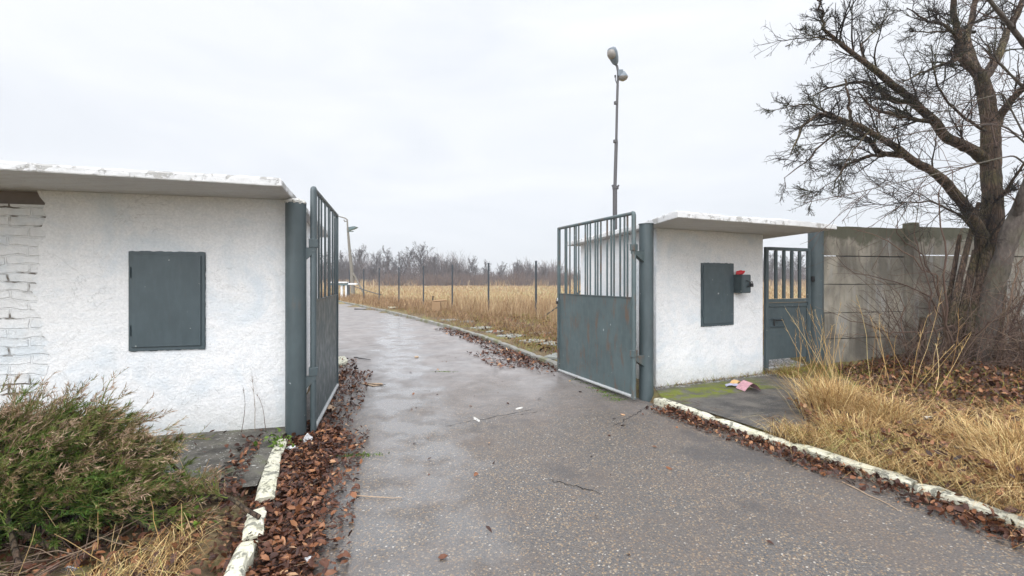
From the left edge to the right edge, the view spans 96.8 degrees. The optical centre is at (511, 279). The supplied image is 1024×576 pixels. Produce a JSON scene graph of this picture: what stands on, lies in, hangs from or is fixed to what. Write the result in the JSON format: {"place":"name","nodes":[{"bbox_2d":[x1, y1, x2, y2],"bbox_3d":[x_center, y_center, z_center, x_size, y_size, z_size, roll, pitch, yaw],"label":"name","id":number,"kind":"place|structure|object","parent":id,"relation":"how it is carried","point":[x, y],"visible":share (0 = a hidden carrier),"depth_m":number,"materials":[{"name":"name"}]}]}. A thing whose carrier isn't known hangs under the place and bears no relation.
{"place":"outdoors","nodes":[
{"label":"outdoors","id":0,"kind":"place"},
{"bbox_2d":[146,427,285,489],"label":"pavement","id":1,"kind":"structure","parent":0,"point":[212,454],"depth_m":3.99,"materials":[{"name":"concrete"}]},
{"bbox_2d":[241,379,265,431],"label":"dry stalks","id":2,"kind":"object","parent":1,"relation":"on","point":[254,404],"visible":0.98,"depth_m":4.57,"materials":[{"name":"beige plant"}]},
{"bbox_2d":[0,285,1023,575],"bbox_3d":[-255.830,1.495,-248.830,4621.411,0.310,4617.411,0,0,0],"label":"ground","id":3,"kind":"structure","parent":0,"point":[212,533],"depth_m":3.12,"materials":[{"name":"beige plant"}]},
{"bbox_2d":[60,566,77,571],"bbox_3d":[-2.314,1.510,2.379,0.086,0.040,0.045,0,0,8],"label":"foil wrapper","id":4,"kind":"object","parent":3,"relation":"on","point":[65,569],"visible":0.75,"depth_m":2.37,"materials":[{"name":"silver metal"}]},
{"bbox_2d":[0,471,223,575],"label":"dead twigs","id":5,"kind":"object","parent":3,"relation":"on","point":[36,560],"visible":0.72,"depth_m":2.44,"materials":[{"name":"brown wood"}]},
{"bbox_2d":[18,454,222,575],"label":"dry stalks","id":6,"kind":"object","parent":3,"relation":"on","point":[120,531],"visible":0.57,"depth_m":2.55,"materials":[{"name":"beige plant"}]},
{"bbox_2d":[0,478,251,575],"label":"fallen leaves","id":7,"kind":"object","parent":3,"relation":"on","point":[212,557],"visible":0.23,"depth_m":2.53,"materials":[{"name":"brown plant"}]},
{"bbox_2d":[0,369,260,568],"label":"juniper","id":8,"kind":"object","parent":3,"relation":"on","point":[60,466],"visible":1,"depth_m":2.68,"materials":[{"name":"green plant"}]},
{"bbox_2d":[64,509,255,575],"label":"dead grass","id":9,"kind":"structure","parent":3,"relation":"on","point":[125,570],"depth_m":2.40,"materials":[{"name":"beige plant"}]},
{"bbox_2d":[0,161,327,437],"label":"gatehouse","id":10,"kind":"object","parent":3,"relation":"on","point":[168,288],"visible":0.81,"depth_m":4.38,"materials":[{"name":"paint"}]},
{"bbox_2d":[166,429,264,502],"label":"fallen leaves","id":11,"kind":"object","parent":3,"relation":"on","point":[233,483],"visible":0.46,"depth_m":3.65,"materials":[{"name":"brown plant"}]},
{"bbox_2d":[151,428,300,537],"bbox_3d":[-2.049,1.476,3.515,0.442,0.147,1.851,0,0,-8],"label":"weed","id":12,"kind":"object","parent":3,"relation":"on","point":[274,442],"visible":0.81,"depth_m":2.88,"materials":[{"name":"green plant"}]},
{"bbox_2d":[224,540,257,575],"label":"kerb","id":13,"kind":"structure","parent":3,"relation":"on","point":[238,564],"depth_m":2.46,"materials":[{"name":"white concrete"}]},
{"bbox_2d":[242,507,266,541],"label":"kerb","id":14,"kind":"structure","parent":3,"relation":"on","point":[251,523],"depth_m":2.81,"materials":[{"name":"white concrete"}]},
{"bbox_2d":[254,438,287,507],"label":"kerb","id":15,"kind":"structure","parent":3,"relation":"on","point":[267,487],"depth_m":3.52,"materials":[{"name":"white concrete"}]},
{"bbox_2d":[218,421,369,575],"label":"fallen leaves","id":16,"kind":"object","parent":3,"relation":"on","point":[296,545],"visible":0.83,"depth_m":3.12,"materials":[{"name":"brown plant"}]},
{"bbox_2d":[284,198,306,437],"bbox_3d":[-2.183,0.486,4.605,0.211,2.628,0.212,0,0,0],"label":"gate post","id":17,"kind":"object","parent":3,"relation":"on","point":[295,315],"visible":0.97,"depth_m":4.52,"materials":[{"name":"metal"}]},
{"bbox_2d":[306,186,338,431],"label":"metal gate","id":18,"kind":"structure","parent":17,"relation":"attached to","point":[322,379],"depth_m":5.21,"materials":[{"name":"metal"}]},
{"bbox_2d":[303,433,312,442],"bbox_3d":[-1.972,1.549,4.389,0.052,0.153,0.080,0,0,41],"label":"plastic bag","id":19,"kind":"object","parent":3,"relation":"on","point":[307,436],"visible":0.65,"depth_m":4.37,"materials":[{"name":"white plastic"}]},
{"bbox_2d":[322,252,327,275],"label":"bare tree","id":20,"kind":"object","parent":3,"relation":"on","point":[326,261],"visible":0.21,"depth_m":137.08,"materials":[{"name":"grey plant"}]},
{"bbox_2d":[331,250,347,279],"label":"bare tree","id":21,"kind":"object","parent":3,"relation":"on","point":[341,266],"visible":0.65,"depth_m":124.77,"materials":[{"name":"grey plant"}]},
{"bbox_2d":[339,216,362,294],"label":"street lamp","id":22,"kind":"object","parent":3,"relation":"on","point":[352,274],"visible":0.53,"depth_m":43.91,"materials":[{"name":"concrete"}]},
{"bbox_2d":[327,282,380,296],"bbox_3d":[-11.105,0.838,33.557,8.541,1.396,1.668,0,0,44],"label":"barrier","id":23,"kind":"object","parent":3,"relation":"on","point":[345,284],"visible":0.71,"depth_m":35.88,"materials":[{"name":"white metal"}]},
{"bbox_2d":[348,245,369,281],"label":"bare tree","id":24,"kind":"object","parent":3,"relation":"on","point":[359,252],"visible":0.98,"depth_m":124.72,"materials":[{"name":"grey plant"}]},
{"bbox_2d":[363,269,363,299],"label":"fence post","id":25,"kind":"object","parent":3,"relation":"on","point":[363,284],"visible":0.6,"depth_m":32.56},
{"bbox_2d":[366,250,386,278],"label":"bare tree","id":26,"kind":"object","parent":3,"relation":"on","point":[372,267],"visible":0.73,"depth_m":130.18,"materials":[{"name":"grey plant"}]},
{"bbox_2d":[375,246,395,274],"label":"bare tree","id":27,"kind":"object","parent":3,"relation":"on","point":[386,261],"visible":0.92,"depth_m":128.72,"materials":[{"name":"grey plant"}]},
{"bbox_2d":[322,291,449,309],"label":"tall grass","id":28,"kind":"structure","parent":3,"relation":"on","point":[405,300],"depth_m":29.30,"materials":[{"name":"beige plant"}]},
{"bbox_2d":[398,267,399,300],"bbox_3d":[-6.959,0.443,28.000,0.085,2.475,0.085,0,0,-11],"label":"fence post","id":29,"kind":"object","parent":3,"relation":"on","point":[398,283],"visible":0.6,"depth_m":27.96,"materials":[{"name":"grey metal"}]},
{"bbox_2d":[390,251,411,279],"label":"bare tree","id":30,"kind":"object","parent":3,"relation":"on","point":[395,265],"visible":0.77,"depth_m":133.40,"materials":[{"name":"grey plant"}]},
{"bbox_2d":[398,246,415,276],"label":"bare tree","id":31,"kind":"object","parent":3,"relation":"on","point":[409,257],"visible":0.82,"depth_m":133.23,"materials":[{"name":"grey plant"}]},
{"bbox_2d":[406,242,434,281],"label":"bare tree","id":32,"kind":"object","parent":3,"relation":"on","point":[420,260],"visible":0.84,"depth_m":131.71,"materials":[{"name":"grey plant"}]},
{"bbox_2d":[423,266,423,300],"bbox_3d":[-5.001,0.443,25.700,0.085,2.475,0.085,0,0,-11],"label":"fence post","id":33,"kind":"object","parent":3,"relation":"on","point":[423,283],"visible":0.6,"depth_m":25.66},
{"bbox_2d":[428,254,441,275],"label":"bare tree","id":34,"kind":"object","parent":3,"relation":"on","point":[435,260],"visible":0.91,"depth_m":129.32,"materials":[{"name":"grey plant"}]},
{"bbox_2d":[432,296,446,310],"bbox_3d":[-3.272,1.056,20.600,0.685,0.676,0.300,0,0,0],"label":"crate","id":35,"kind":"object","parent":3,"relation":"on","point":[436,304],"visible":0.88,"depth_m":20.45,"materials":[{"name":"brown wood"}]},
{"bbox_2d":[451,265,452,307],"bbox_3d":[-3.072,0.443,23.400,0.085,2.475,0.085,0,0,-11],"label":"fence post","id":36,"kind":"object","parent":3,"relation":"on","point":[452,285],"visible":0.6,"depth_m":23.36,"materials":[{"name":"grey metal"}]},
{"bbox_2d":[448,258,460,279],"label":"bare tree","id":37,"kind":"object","parent":3,"relation":"on","point":[453,263],"visible":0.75,"depth_m":129.04,"materials":[{"name":"grey plant"}]},
{"bbox_2d":[363,298,556,355],"bbox_3d":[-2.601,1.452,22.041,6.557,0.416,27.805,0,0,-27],"label":"verge grass","id":38,"kind":"structure","parent":3,"relation":"on","point":[537,338],"depth_m":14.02,"materials":[{"name":"brown plant"}]},
{"bbox_2d":[460,256,477,277],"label":"bare tree","id":39,"kind":"object","parent":3,"relation":"on","point":[471,264],"visible":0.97,"depth_m":123.94,"materials":[{"name":"grey plant"}]},
{"bbox_2d":[366,270,580,285],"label":"scrub","id":40,"kind":"object","parent":3,"relation":"on","point":[520,281],"visible":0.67,"depth_m":113.46,"materials":[{"name":"brown plant"}]},
{"bbox_2d":[339,301,621,394],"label":"kerb","id":41,"kind":"structure","parent":3,"relation":"on","point":[525,352],"depth_m":12.41,"materials":[{"name":"grey concrete"}]},
{"bbox_2d":[470,326,491,329],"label":"paving","id":42,"kind":"structure","parent":3,"relation":"on","point":[481,328],"depth_m":14.22,"materials":[{"name":"grey concrete"}]},
{"bbox_2d":[336,330,627,457],"bbox_3d":[-0.085,1.572,8.887,3.398,0.148,9.636,0,0,0],"label":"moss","id":43,"kind":"object","parent":3,"relation":"on","point":[368,454],"visible":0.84,"depth_m":6.14,"materials":[{"name":"green plant"}]},
{"bbox_2d":[482,259,491,276],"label":"bare tree","id":44,"kind":"object","parent":3,"relation":"on","point":[485,268],"visible":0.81,"depth_m":128.73,"materials":[{"name":"grey plant"}]},
{"bbox_2d":[488,263,488,307],"bbox_3d":[-1.088,0.443,21.100,0.085,2.475,0.085,0,0,-11],"label":"fence post","id":45,"kind":"object","parent":3,"relation":"on","point":[488,284],"visible":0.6,"depth_m":21.06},
{"bbox_2d":[497,261,508,278],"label":"bare tree","id":46,"kind":"object","parent":3,"relation":"on","point":[500,270],"visible":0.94,"depth_m":130.76,"materials":[{"name":"grey plant"}]},
{"bbox_2d":[456,311,556,351],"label":"fallen leaves","id":47,"kind":"object","parent":3,"relation":"on","point":[494,331],"visible":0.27,"depth_m":14.36,"materials":[{"name":"brown plant"}]},
{"bbox_2d":[496,333,524,337],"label":"paving","id":48,"kind":"structure","parent":3,"relation":"on","point":[504,335],"depth_m":12.17,"materials":[{"name":"grey concrete"}]},
{"bbox_2d":[512,259,522,272],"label":"bare tree","id":49,"kind":"object","parent":3,"relation":"on","point":[516,267],"visible":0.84,"depth_m":127.74,"materials":[{"name":"grey plant"}]},
{"bbox_2d":[523,262,532,283],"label":"bare tree","id":50,"kind":"object","parent":3,"relation":"on","point":[527,269],"visible":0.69,"depth_m":128.63,"materials":[{"name":"grey plant"}]},
{"bbox_2d":[520,339,546,342],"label":"paving","id":51,"kind":"structure","parent":3,"relation":"on","point":[531,341],"depth_m":11.14,"materials":[{"name":"grey concrete"}]},
{"bbox_2d":[535,261,536,314],"bbox_3d":[0.992,0.443,18.800,0.085,2.475,0.085,0,0,-11],"label":"fence post","id":52,"kind":"object","parent":3,"relation":"on","point":[536,284],"visible":0.6,"depth_m":18.77,"materials":[{"name":"grey metal"}]},
{"bbox_2d":[539,264,549,277],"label":"bare tree","id":53,"kind":"object","parent":3,"relation":"on","point":[543,271],"visible":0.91,"depth_m":125.12,"materials":[{"name":"grey plant"}]},
{"bbox_2d":[544,353,556,359],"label":"paving","id":54,"kind":"structure","parent":3,"relation":"on","point":[550,356],"depth_m":8.84,"materials":[{"name":"grey concrete"}]},
{"bbox_2d":[322,248,805,285],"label":"thicket","id":55,"kind":"object","parent":3,"relation":"on","point":[412,271],"visible":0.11,"depth_m":131.68,"materials":[{"name":"grey plant"}]},
{"bbox_2d":[607,47,627,229],"bbox_3d":[3.220,-2.739,13.933,0.730,8.678,0.339,0,0,-22],"label":"street lamp","id":56,"kind":"object","parent":3,"relation":"on","point":[613,57],"visible":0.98,"depth_m":13.95,"materials":[{"name":"metal"}]},
{"bbox_2d":[638,223,653,401],"bbox_3d":[1.800,0.523,6.100,0.202,2.553,0.202,0,0,0],"label":"gate post","id":57,"kind":"object","parent":3,"relation":"on","point":[646,313],"visible":0.84,"depth_m":6.02,"materials":[{"name":"metal"}]},
{"bbox_2d":[556,211,643,399],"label":"metal gate","id":58,"kind":"structure","parent":57,"relation":"attached to","point":[596,339],"depth_m":6.59,"materials":[{"name":"metal"}]},
{"bbox_2d":[567,211,836,386],"bbox_3d":[3.021,0.485,8.167,3.058,2.629,5.169,0,0,-10],"label":"gatehouse","id":59,"kind":"object","parent":3,"relation":"on","point":[708,322],"visible":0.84,"depth_m":6.82,"materials":[{"name":"white paint"}]},
{"bbox_2d":[734,275,753,292],"bbox_3d":[3.586,0.059,7.045,0.204,0.286,0.195,0,0,-25],"label":"mailbox","id":60,"kind":"object","parent":59,"relation":"attached to","point":[743,284],"visible":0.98,"depth_m":6.99,"materials":[{"name":"metal"}]},
{"bbox_2d":[736,270,744,274],"bbox_3d":[3.534,-0.112,7.035,0.132,0.083,0.045,0,0,9],"label":"packet","id":61,"kind":"object","parent":60,"relation":"on","point":[740,272],"visible":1,"depth_m":7.03},
{"bbox_2d":[743,275,750,292],"bbox_3d":[3.611,0.059,6.994,0.168,0.266,0.006,0,0,-25],"label":"door","id":62,"kind":"structure","parent":60,"relation":"in","point":[745,277],"depth_m":6.99,"materials":[{"name":"metal"}]},
{"bbox_2d":[655,368,782,387],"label":"wall foot grass","id":63,"kind":"structure","parent":3,"relation":"on","point":[765,372],"depth_m":7.01,"materials":[{"name":"green plant"}]},
{"bbox_2d":[769,252,780,281],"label":"bare tree","id":64,"kind":"object","parent":3,"relation":"on","point":[772,264],"visible":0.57,"depth_m":124.71,"materials":[{"name":"grey plant"}]},
{"bbox_2d":[778,255,789,277],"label":"bare tree","id":65,"kind":"object","parent":3,"relation":"on","point":[787,268],"visible":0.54,"depth_m":125.13,"materials":[{"name":"grey plant"}]},
{"bbox_2d":[786,252,805,276],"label":"bare tree","id":66,"kind":"object","parent":3,"relation":"on","point":[796,262],"visible":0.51,"depth_m":133.90,"materials":[{"name":"grey plant"}]},
{"bbox_2d":[752,363,877,447],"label":"edge grass","id":67,"kind":"structure","parent":3,"relation":"on","point":[816,371],"depth_m":4.43,"materials":[{"name":"plant"}]},
{"bbox_2d":[808,231,823,366],"bbox_3d":[5.320,0.476,7.970,0.253,2.648,0.253,0,0,0],"label":"door post","id":68,"kind":"object","parent":3,"relation":"on","point":[817,272],"depth_m":7.87,"materials":[{"name":"metal"}]},
{"bbox_2d":[764,240,814,370],"bbox_3d":[4.699,0.407,7.690,1.124,2.185,0.085,0,0,-22],"label":"metal door","id":69,"kind":"structure","parent":68,"relation":"attached to","point":[778,343],"depth_m":7.67,"materials":[{"name":"metal"}]},
{"bbox_2d":[654,398,1023,532],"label":"kerb","id":70,"kind":"structure","parent":3,"relation":"on","point":[881,472],"depth_m":3.66,"materials":[{"name":"white concrete"}]},
{"bbox_2d":[759,399,926,445],"bbox_3d":[3.230,1.363,4.271,1.412,0.362,1.591,0,0,39],"label":"grass tussock","id":71,"kind":"object","parent":3,"relation":"on","point":[850,425],"depth_m":4.32,"materials":[{"name":"beige plant"}]},
{"bbox_2d":[747,357,953,419],"bbox_3d":[3.531,1.218,5.056,2.228,0.655,2.239,0,0,-39],"label":"grass tussock","id":72,"kind":"object","parent":3,"relation":"on","point":[827,393],"depth_m":4.96,"materials":[{"name":"beige plant"}]},
{"bbox_2d":[781,287,970,403],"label":"dry stalks","id":73,"kind":"object","parent":3,"relation":"on","point":[829,368],"visible":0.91,"depth_m":6.53,"materials":[{"name":"brown plant"}]},
{"bbox_2d":[731,388,1023,551],"bbox_3d":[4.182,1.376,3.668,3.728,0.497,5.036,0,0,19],"label":"dead grass","id":74,"kind":"structure","parent":3,"relation":"on","point":[913,445],"depth_m":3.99,"materials":[{"name":"beige plant"}]},
{"bbox_2d":[750,0,1023,357],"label":"bare tree","id":75,"kind":"object","parent":3,"relation":"on","point":[985,222],"visible":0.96,"depth_m":7.17,"materials":[{"name":"brown plant"}]},
{"bbox_2d":[805,378,994,434],"bbox_3d":[3.844,1.315,4.738,1.960,0.485,2.000,0,0,-31],"label":"grass tussock","id":76,"kind":"object","parent":3,"relation":"on","point":[898,414],"depth_m":4.61,"materials":[{"name":"beige plant"}]},
{"bbox_2d":[787,380,1023,526],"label":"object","id":77,"kind":"object","parent":3,"relation":"on","point":[937,451],"visible":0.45,"depth_m":4.24,"materials":[{"name":"plant"}]},
{"bbox_2d":[797,170,1023,376],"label":"bramble","id":78,"kind":"object","parent":3,"relation":"on","point":[1012,344],"visible":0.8,"depth_m":6.99,"materials":[{"name":"brown plant"}]},
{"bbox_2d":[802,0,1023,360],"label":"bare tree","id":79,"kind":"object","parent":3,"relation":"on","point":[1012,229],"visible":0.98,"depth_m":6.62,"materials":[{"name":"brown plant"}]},
{"bbox_2d":[915,317,926,360],"bbox_3d":[6.822,1.006,7.599,0.289,0.758,0.150,0,0,-12],"label":"stump","id":80,"kind":"object","parent":3,"relation":"on","point":[921,319],"visible":0.51,"depth_m":7.57,"materials":[{"name":"wood"}]},
{"bbox_2d":[824,222,1023,364],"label":"concrete fence","id":81,"kind":"object","parent":3,"relation":"on","point":[837,290],"visible":0.38,"depth_m":8.19,"materials":[{"name":"grey concrete"}]},
{"bbox_2d":[835,348,1023,422],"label":"fallen leaves","id":82,"kind":"object","parent":3,"relation":"on","point":[956,372],"visible":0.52,"depth_m":6.38,"materials":[{"name":"brown plant"}]},
{"bbox_2d":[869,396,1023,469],"bbox_3d":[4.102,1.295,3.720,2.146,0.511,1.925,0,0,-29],"label":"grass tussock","id":83,"kind":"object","parent":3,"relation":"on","point":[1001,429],"depth_m":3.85,"materials":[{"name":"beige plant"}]},
{"bbox_2d":[905,411,1023,494],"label":"grass tussock","id":84,"kind":"object","parent":3,"relation":"on","point":[1002,462],"depth_m":3.40,"materials":[{"name":"beige plant"}]},
{"bbox_2d":[0,0,1023,276],"label":"sky","id":85,"kind":"structure","parent":0,"point":[480,129],"materials":[{"name":"white"}]},
{"bbox_2d":[322,284,805,311],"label":"field grass","id":86,"kind":"structure","parent":0,"point":[459,291],"depth_m":52.31,"materials":[{"name":"beige plant"}]},
{"bbox_2d":[322,278,805,285],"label":"field edge grass","id":87,"kind":"structure","parent":0,"point":[541,283],"depth_m":117.40,"materials":[{"name":"beige plant"}]},
{"bbox_2d":[442,293,778,321],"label":"tall grass","id":88,"kind":"structure","parent":0,"point":[544,307],"depth_m":20.20,"materials":[{"name":"beige plant"}]},
{"bbox_2d":[249,304,1023,575],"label":"road","id":89,"kind":"structure","parent":0,"point":[688,514],"depth_m":3.39,"materials":[{"name":"grey asphalt"}]},
{"bbox_2d":[307,357,372,428],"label":"fallen leaves","id":90,"kind":"object","parent":89,"relation":"on","point":[343,375],"visible":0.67,"depth_m":6.33,"materials":[{"name":"brown plant"}]},
{"bbox_2d":[339,356,347,366],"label":"concrete block","id":91,"kind":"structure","parent":89,"relation":"on","point":[344,361],"depth_m":8.65,"materials":[{"name":"white concrete"}]},
{"bbox_2d":[357,495,401,497],"bbox_3d":[-0.985,1.591,3.337,0.365,0.012,0.020,0,0,5],"label":"stick","id":92,"kind":"object","parent":89,"relation":"on","point":[378,497],"visible":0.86,"depth_m":3.34,"materials":[{"name":"wood"}]},
{"bbox_2d":[435,327,555,372],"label":"fallen leaves","id":93,"kind":"object","parent":89,"relation":"on","point":[510,354],"visible":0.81,"depth_m":9.48,"materials":[{"name":"brown plant"}]},
{"bbox_2d":[400,342,652,492],"bbox_3d":[-0.487,1.596,7.527,2.790,0.001,8.400,0,0,-27],"label":"road crack","id":94,"kind":"object","parent":89,"relation":"on","point":[553,479],"visible":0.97,"depth_m":5.03,"materials":[{"name":"grey asphalt"}]},
{"bbox_2d":[309,341,772,558],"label":"fallen leaves","id":95,"kind":"object","parent":89,"relation":"on","point":[442,556],"visible":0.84,"depth_m":3.71,"materials":[{"name":"brown plant"}]},
{"bbox_2d":[207,392,1023,571],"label":"dead twigs","id":96,"kind":"object","parent":89,"relation":"on","point":[653,413],"visible":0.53,"depth_m":3.26,"materials":[{"name":"brown wood"}]},
{"bbox_2d":[645,404,1023,548],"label":"fallen leaves","id":97,"kind":"object","parent":89,"relation":"on","point":[962,509],"visible":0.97,"depth_m":3.62,"materials":[{"name":"brown plant"}]},
{"bbox_2d":[842,481,897,509],"bbox_3d":[2.640,1.591,3.367,0.022,0.010,0.443,0,0,-11],"label":"stick","id":98,"kind":"object","parent":89,"relation":"on","point":[869,495],"visible":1,"depth_m":3.36,"materials":[{"name":"wood"}]},
{"bbox_2d":[654,355,831,442],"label":"path","id":99,"kind":"structure","parent":0,"point":[730,401],"depth_m":5.80,"materials":[{"name":"concrete"}]},
{"bbox_2d":[725,380,740,386],"bbox_3d":[3.195,1.477,6.516,0.271,0.061,0.308,0,0,17],"label":"leaflet","id":100,"kind":"object","parent":99,"relation":"on","point":[733,382],"visible":0.78,"depth_m":6.50,"materials":[{"name":"paper"}]},
{"bbox_2d":[736,380,760,390],"bbox_3d":[3.251,1.452,6.262,0.240,0.109,0.200,0,0,-9],"label":"magazine","id":101,"kind":"object","parent":99,"relation":"on","point":[743,385],"visible":1,"depth_m":6.25,"materials":[{"name":"pink paper"}]},
{"bbox_2d":[763,311,805,360],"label":"tall grass","id":102,"kind":"structure","parent":0,"point":[763,341],"depth_m":10.19,"materials":[{"name":"brown plant"}]},
{"bbox_2d":[768,348,1023,415],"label":"dry grass","id":103,"kind":"structure","parent":0,"point":[786,372],"depth_m":6.69,"materials":[{"name":"beige plant"}]}
]}

